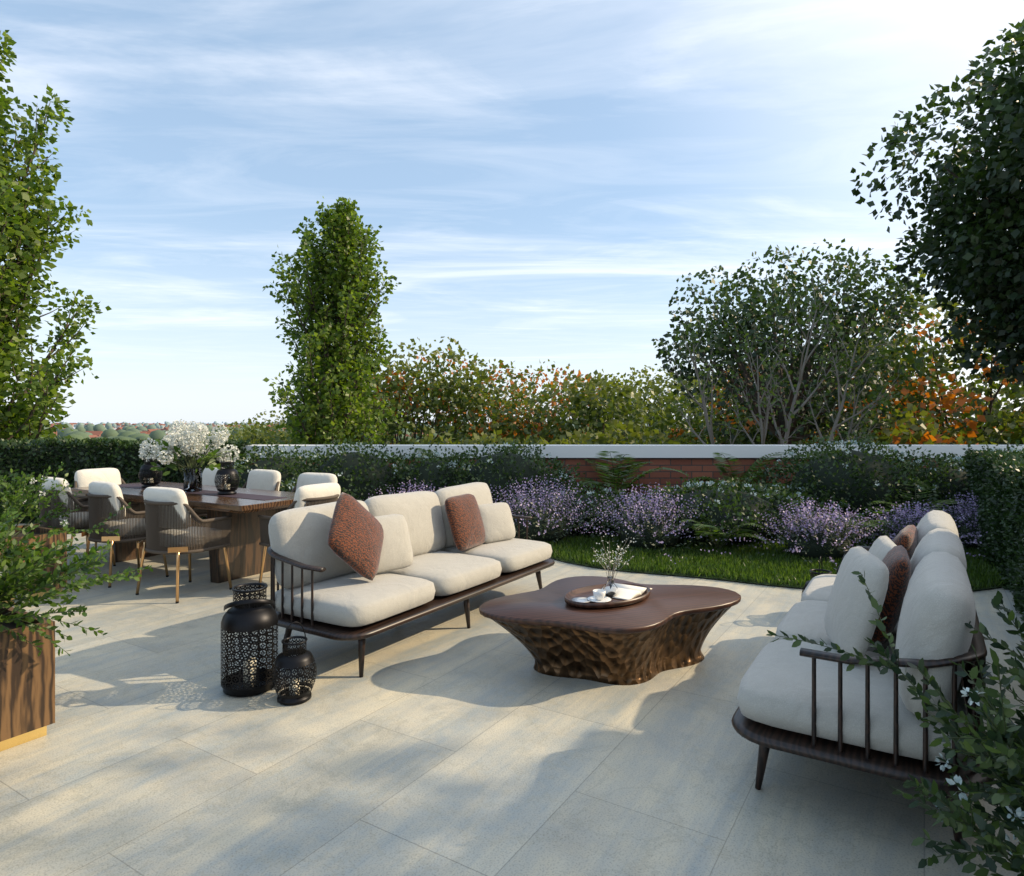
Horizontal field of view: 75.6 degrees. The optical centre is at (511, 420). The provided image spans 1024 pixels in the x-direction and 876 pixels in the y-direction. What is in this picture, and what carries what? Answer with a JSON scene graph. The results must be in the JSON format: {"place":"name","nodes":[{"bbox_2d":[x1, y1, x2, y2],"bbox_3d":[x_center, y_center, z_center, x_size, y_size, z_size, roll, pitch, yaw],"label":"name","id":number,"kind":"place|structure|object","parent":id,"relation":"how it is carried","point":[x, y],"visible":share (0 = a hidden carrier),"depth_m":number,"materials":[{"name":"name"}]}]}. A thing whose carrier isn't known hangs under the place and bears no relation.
{"place":"outdoors","nodes":[
{"label":"outdoors","id":0,"kind":"place"},
{"bbox_2d":[0,30,111,440],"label":"poplar","id":1,"kind":"object","parent":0,"point":[36,184],"depth_m":11.91,"materials":[{"name":"green plant"}]},
{"bbox_2d":[50,423,427,437],"bbox_3d":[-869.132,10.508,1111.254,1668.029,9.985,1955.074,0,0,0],"label":"trees","id":2,"kind":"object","parent":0,"point":[96,434],"depth_m":669.37,"materials":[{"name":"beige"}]},
{"bbox_2d":[263,197,406,444],"bbox_3d":[-5.663,4.140,20.769,4.477,22.728,5.458,0,0,0],"label":"poplar","id":3,"kind":"object","parent":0,"point":[348,262],"depth_m":20.34,"materials":[{"name":"green plant"}]},
{"bbox_2d":[0,523,1023,875],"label":"terrace paving","id":4,"kind":"structure","parent":0,"point":[446,741],"depth_m":2.86,"materials":[{"name":"beige tile"}]},
{"bbox_2d":[0,607,54,751],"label":"planter","id":5,"kind":"object","parent":4,"relation":"on","point":[27,693],"visible":0.87,"depth_m":3.06,"materials":[{"name":"brown wood"}]},
{"bbox_2d":[0,510,152,655],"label":"planter shrub","id":6,"kind":"object","parent":5,"relation":"in","point":[12,580],"depth_m":3.16,"materials":[{"name":"green plant"}]},
{"bbox_2d":[0,524,66,603],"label":"potted plant","id":7,"kind":"object","parent":4,"relation":"on","point":[38,530],"visible":0.2,"depth_m":5.63,"materials":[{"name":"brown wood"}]},
{"bbox_2d":[0,462,131,540],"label":"planter shrub stems","id":8,"kind":"object","parent":7,"relation":"on","point":[19,521],"visible":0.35,"depth_m":5.71,"materials":[{"name":"green plant"}]},
{"bbox_2d":[5,476,67,525],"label":"flowers","id":9,"kind":"object","parent":8,"relation":"on","point":[60,518],"visible":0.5,"depth_m":5.95,"materials":[{"name":"white plant"}]},
{"bbox_2d":[0,436,252,523],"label":"hedge","id":10,"kind":"object","parent":4,"relation":"on","point":[44,444],"depth_m":9.60,"materials":[{"name":"plant"}]},
{"bbox_2d":[71,481,294,582],"bbox_3d":[-3.320,1.116,6.840,2.900,0.768,0.980,0,0,31],"label":"dining table","id":11,"kind":"object","parent":4,"relation":"on","point":[244,508],"visible":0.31,"depth_m":6.32,"materials":[{"name":"brown wood"}]},
{"bbox_2d":[139,456,162,487],"bbox_3d":[-3.954,0.523,7.221,0.232,0.418,0.232,0,0,-23],"label":"table lantern","id":12,"kind":"object","parent":11,"relation":"on","point":[149,479],"visible":0.67,"depth_m":7.16,"materials":[{"name":"black metal"}]},
{"bbox_2d":[183,468,201,491],"bbox_3d":[-3.303,0.615,6.830,0.176,0.235,0.176,0,0,0],"label":"flower vase","id":13,"kind":"object","parent":11,"relation":"on","point":[192,480],"visible":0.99,"depth_m":6.76,"materials":[{"name":"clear glass"}]},
{"bbox_2d":[138,419,239,464],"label":"white flowers","id":14,"kind":"object","parent":13,"relation":"in","point":[187,431],"visible":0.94,"depth_m":6.64,"materials":[{"name":"white plant"}]},
{"bbox_2d":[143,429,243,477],"bbox_3d":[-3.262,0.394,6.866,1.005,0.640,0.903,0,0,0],"label":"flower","id":15,"kind":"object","parent":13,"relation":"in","point":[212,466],"depth_m":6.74,"materials":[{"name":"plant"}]},
{"bbox_2d":[214,452,239,494],"bbox_3d":[-2.823,0.523,6.541,0.232,0.418,0.232,0,0,10],"label":"table lantern","id":16,"kind":"object","parent":11,"relation":"on","point":[227,488],"visible":1,"depth_m":6.48,"materials":[{"name":"black metal"}]},
{"bbox_2d":[33,467,340,603],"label":"dining chairs","id":17,"kind":"object","parent":4,"relation":"on","point":[164,527],"visible":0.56,"depth_m":5.99,"materials":[{"name":"beige fabric"}]},
{"bbox_2d":[221,583,277,696],"bbox_3d":[-1.470,1.216,3.700,0.300,0.568,0.300,0,0,-20],"label":"floor lantern","id":18,"kind":"object","parent":4,"relation":"on","point":[249,615],"visible":0.98,"depth_m":3.60,"materials":[{"name":"black metal"}]},
{"bbox_2d":[272,622,316,704],"bbox_3d":[-1.170,1.291,3.550,0.232,0.418,0.232,0,0,44],"label":"floor lantern","id":19,"kind":"object","parent":4,"relation":"on","point":[294,693],"visible":1,"depth_m":3.49,"materials":[{"name":"black metal"}]},
{"bbox_2d":[267,482,554,676],"bbox_3d":[-0.600,0.984,4.950,0.880,1.036,2.500,0,0,32],"label":"sofa","id":20,"kind":"object","parent":4,"relation":"on","point":[346,567],"visible":0.98,"depth_m":4.33,"materials":[{"name":"beige fabric"}]},
{"bbox_2d":[479,576,740,684],"bbox_3d":[0.632,1.308,4.103,1.159,0.385,1.457,0,0,41],"label":"coffee table","id":21,"kind":"object","parent":4,"relation":"on","point":[660,628],"visible":0.94,"depth_m":3.85,"materials":[{"name":"brown wood"}]},
{"bbox_2d":[564,576,651,607],"bbox_3d":[0.622,1.046,4.136,0.684,0.137,0.392,0,0,-34],"label":"tray","id":22,"kind":"object","parent":21,"relation":"on","point":[610,594],"visible":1,"depth_m":4.09,"materials":[{"name":"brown wood"}]},
{"bbox_2d":[593,537,633,580],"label":"flower stems","id":23,"kind":"object","parent":22,"relation":"on","point":[614,561],"visible":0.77,"depth_m":4.11,"materials":[{"name":"plant"}]},
{"bbox_2d":[243,445,1023,505],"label":"parapet wall","id":24,"kind":"structure","parent":4,"relation":"on","point":[693,461],"depth_m":10.24,"materials":[{"name":"brick"}]},
{"bbox_2d":[801,556,831,596],"bbox_3d":[2.320,1.260,4.960,0.267,0.480,0.267,0,0,33],"label":"lantern","id":25,"kind":"object","parent":4,"relation":"on","point":[819,570],"visible":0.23,"depth_m":4.98,"materials":[{"name":"black metal"}]},
{"bbox_2d":[731,510,994,843],"bbox_3d":[1.860,1.030,3.420,0.880,0.944,2.500,0,0,32],"label":"sofa","id":26,"kind":"object","parent":4,"relation":"on","point":[810,700],"visible":0.94,"depth_m":2.52,"materials":[{"name":"beige fabric"}]},
{"bbox_2d":[0,0,1023,421],"label":"sky","id":27,"kind":"structure","parent":0,"point":[540,179],"materials":[{"name":"blue"}]},
{"bbox_2d":[50,422,984,428],"bbox_3d":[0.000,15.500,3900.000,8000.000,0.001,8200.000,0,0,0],"label":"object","id":28,"kind":"structure","parent":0,"point":[94,423],"depth_m":5060.53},
{"bbox_2d":[203,421,263,442],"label":"tree leaves","id":29,"kind":"object","parent":28,"relation":"on","point":[235,422],"depth_m":74.57,"materials":[{"name":"green plant"}]},
{"bbox_2d":[216,410,292,444],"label":"tree leaves","id":30,"kind":"object","parent":28,"relation":"on","point":[253,433],"depth_m":60.09,"materials":[{"name":"green plant"}]},
{"bbox_2d":[266,391,402,444],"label":"tree leaves","id":31,"kind":"object","parent":28,"relation":"on","point":[278,438],"visible":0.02,"depth_m":52.89,"materials":[{"name":"plant"}]},
{"bbox_2d":[352,336,513,444],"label":"tree leaves","id":32,"kind":"object","parent":28,"relation":"on","point":[397,388],"depth_m":38.85,"materials":[{"name":"green plant"}]},
{"bbox_2d":[393,429,536,444],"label":"tree leaves","id":33,"kind":"object","parent":28,"relation":"on","point":[478,439],"visible":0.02,"depth_m":29.67,"materials":[{"name":"green plant"}]},
{"bbox_2d":[399,348,600,444],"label":"tree leaves","id":34,"kind":"object","parent":28,"relation":"on","point":[520,377],"depth_m":44.22,"materials":[{"name":"green plant"}]},
{"bbox_2d":[31,421,1019,444],"bbox_3d":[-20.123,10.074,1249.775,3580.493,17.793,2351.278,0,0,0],"label":"distant trees","id":35,"kind":"object","parent":28,"relation":"on","point":[127,431],"visible":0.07,"depth_m":281.49,"materials":[{"name":"plant"}]},
{"bbox_2d":[512,430,618,444],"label":"tree leaves","id":36,"kind":"object","parent":28,"relation":"on","point":[586,439],"visible":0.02,"depth_m":28.05,"materials":[{"name":"green plant"}]},
{"bbox_2d":[468,369,676,444],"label":"tree leaves","id":37,"kind":"object","parent":28,"relation":"on","point":[590,413],"depth_m":36.58,"materials":[{"name":"green plant"}]},
{"bbox_2d":[578,419,702,444],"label":"tree leaves","id":38,"kind":"object","parent":28,"relation":"on","point":[619,426],"visible":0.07,"depth_m":28.93,"materials":[{"name":"green plant"}]},
{"bbox_2d":[588,363,729,443],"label":"tree leaves","id":39,"kind":"object","parent":28,"relation":"on","point":[657,390],"depth_m":51.14,"materials":[{"name":"green plant"}]},
{"bbox_2d":[633,363,837,444],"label":"tree leaves","id":40,"kind":"object","parent":28,"relation":"on","point":[671,425],"depth_m":34.47,"materials":[{"name":"green plant"}]},
{"bbox_2d":[705,337,988,444],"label":"tree leaves","id":41,"kind":"object","parent":28,"relation":"on","point":[740,438],"depth_m":30.91,"materials":[{"name":"plant"}]},
{"bbox_2d":[797,399,977,444],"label":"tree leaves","id":42,"kind":"object","parent":28,"relation":"on","point":[901,434],"depth_m":21.87,"materials":[{"name":"green plant"}]},
{"bbox_2d":[789,268,1023,444],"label":"tree leaves","id":43,"kind":"object","parent":28,"relation":"on","point":[975,406],"depth_m":27.70,"materials":[{"name":"plant"}]},
{"bbox_2d":[887,399,1023,444],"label":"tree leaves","id":44,"kind":"object","parent":28,"relation":"on","point":[982,439],"visible":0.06,"depth_m":26.09,"materials":[{"name":"orange plant"}]},
{"bbox_2d":[193,521,916,538],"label":"bed soil","id":45,"kind":"structure","parent":0,"point":[619,533],"depth_m":8.67,"materials":[{"name":"brown soil"}]},
{"bbox_2d":[238,450,980,560],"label":"bed shrubs","id":46,"kind":"object","parent":45,"relation":"on","point":[529,472],"visible":0.17,"depth_m":8.55,"materials":[{"name":"green plant"}]},
{"bbox_2d":[202,448,971,546],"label":"fern leaflets","id":47,"kind":"object","parent":46,"relation":"on","point":[625,472],"visible":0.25,"depth_m":9.45,"materials":[{"name":"green plant"}]},
{"bbox_2d":[224,430,1023,547],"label":"shrub","id":48,"kind":"object","parent":45,"relation":"on","point":[759,491],"depth_m":8.68,"materials":[{"name":"green plant"}]},
{"bbox_2d":[567,452,968,549],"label":"fern stems","id":49,"kind":"object","parent":45,"relation":"on","point":[717,547],"visible":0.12,"depth_m":7.94,"materials":[{"name":"green"}]},
{"bbox_2d":[963,449,1023,620],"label":"hedge","id":50,"kind":"object","parent":45,"relation":"on","point":[990,487],"depth_m":6.08,"materials":[{"name":"green plant"}]},
{"bbox_2d":[593,531,635,569],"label":"dry flowers","id":51,"kind":"object","parent":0,"point":[612,556],"visible":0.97,"depth_m":4.08,"materials":[{"name":"white plant"}]},
{"bbox_2d":[651,285,746,444],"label":"airy tree leaves","id":52,"kind":"object","parent":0,"point":[704,368],"depth_m":15.70,"materials":[{"name":"green plant"}]},
{"bbox_2d":[713,320,807,444],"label":"airy tree leaves","id":53,"kind":"object","parent":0,"point":[762,376],"depth_m":15.51,"materials":[{"name":"green plant"}]},
{"bbox_2d":[535,533,1006,590],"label":"lawn grass","id":54,"kind":"structure","parent":0,"point":[760,567],"depth_m":6.77,"materials":[{"name":"green plant"}]},
{"bbox_2d":[193,474,988,569],"bbox_3d":[1.430,1.492,7.739,12.279,1.676,3.070,0,0,5],"label":"lavender bed","id":55,"kind":"object","parent":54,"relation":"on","point":[795,524],"depth_m":7.41,"materials":[{"name":"purple plant"}]},
{"bbox_2d":[656,238,929,444],"bbox_3d":[9.458,4.599,23.173,9.420,21.838,10.801,0,0,0],"label":"tree","id":56,"kind":"object","parent":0,"point":[756,297],"depth_m":21.89,"materials":[{"name":"green plant"}]},
{"bbox_2d":[746,250,862,444],"bbox_3d":[7.271,0.002,16.057,2.513,8.206,2.783,0,0,0],"label":"tree","id":57,"kind":"object","parent":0,"point":[806,358],"depth_m":16.00,"materials":[{"name":"green plant"}]},
{"bbox_2d":[837,550,848,572],"bbox_3d":[2.660,1.255,5.120,0.255,0.490,0.255,0,0,-17],"label":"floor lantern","id":58,"kind":"object","parent":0,"point":[844,551],"visible":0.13,"depth_m":5.14,"materials":[{"name":"black metal"}]},
{"bbox_2d":[811,346,893,444],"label":"airy tree leaves","id":59,"kind":"object","parent":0,"point":[864,401],"depth_m":16.33,"materials":[{"name":"green plant"}]},
{"bbox_2d":[790,276,918,444],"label":"airy tree leaves","id":60,"kind":"object","parent":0,"point":[831,354],"depth_m":16.16,"materials":[{"name":"plant"}]},
{"bbox_2d":[766,571,1023,875],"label":"shrub","id":61,"kind":"object","parent":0,"point":[1011,765],"depth_m":1.85,"materials":[{"name":"green plant"}]},
{"bbox_2d":[850,19,1023,385],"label":"tree","id":62,"kind":"object","parent":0,"point":[985,271],"depth_m":14.48,"materials":[{"name":"green plant"}]}
]}

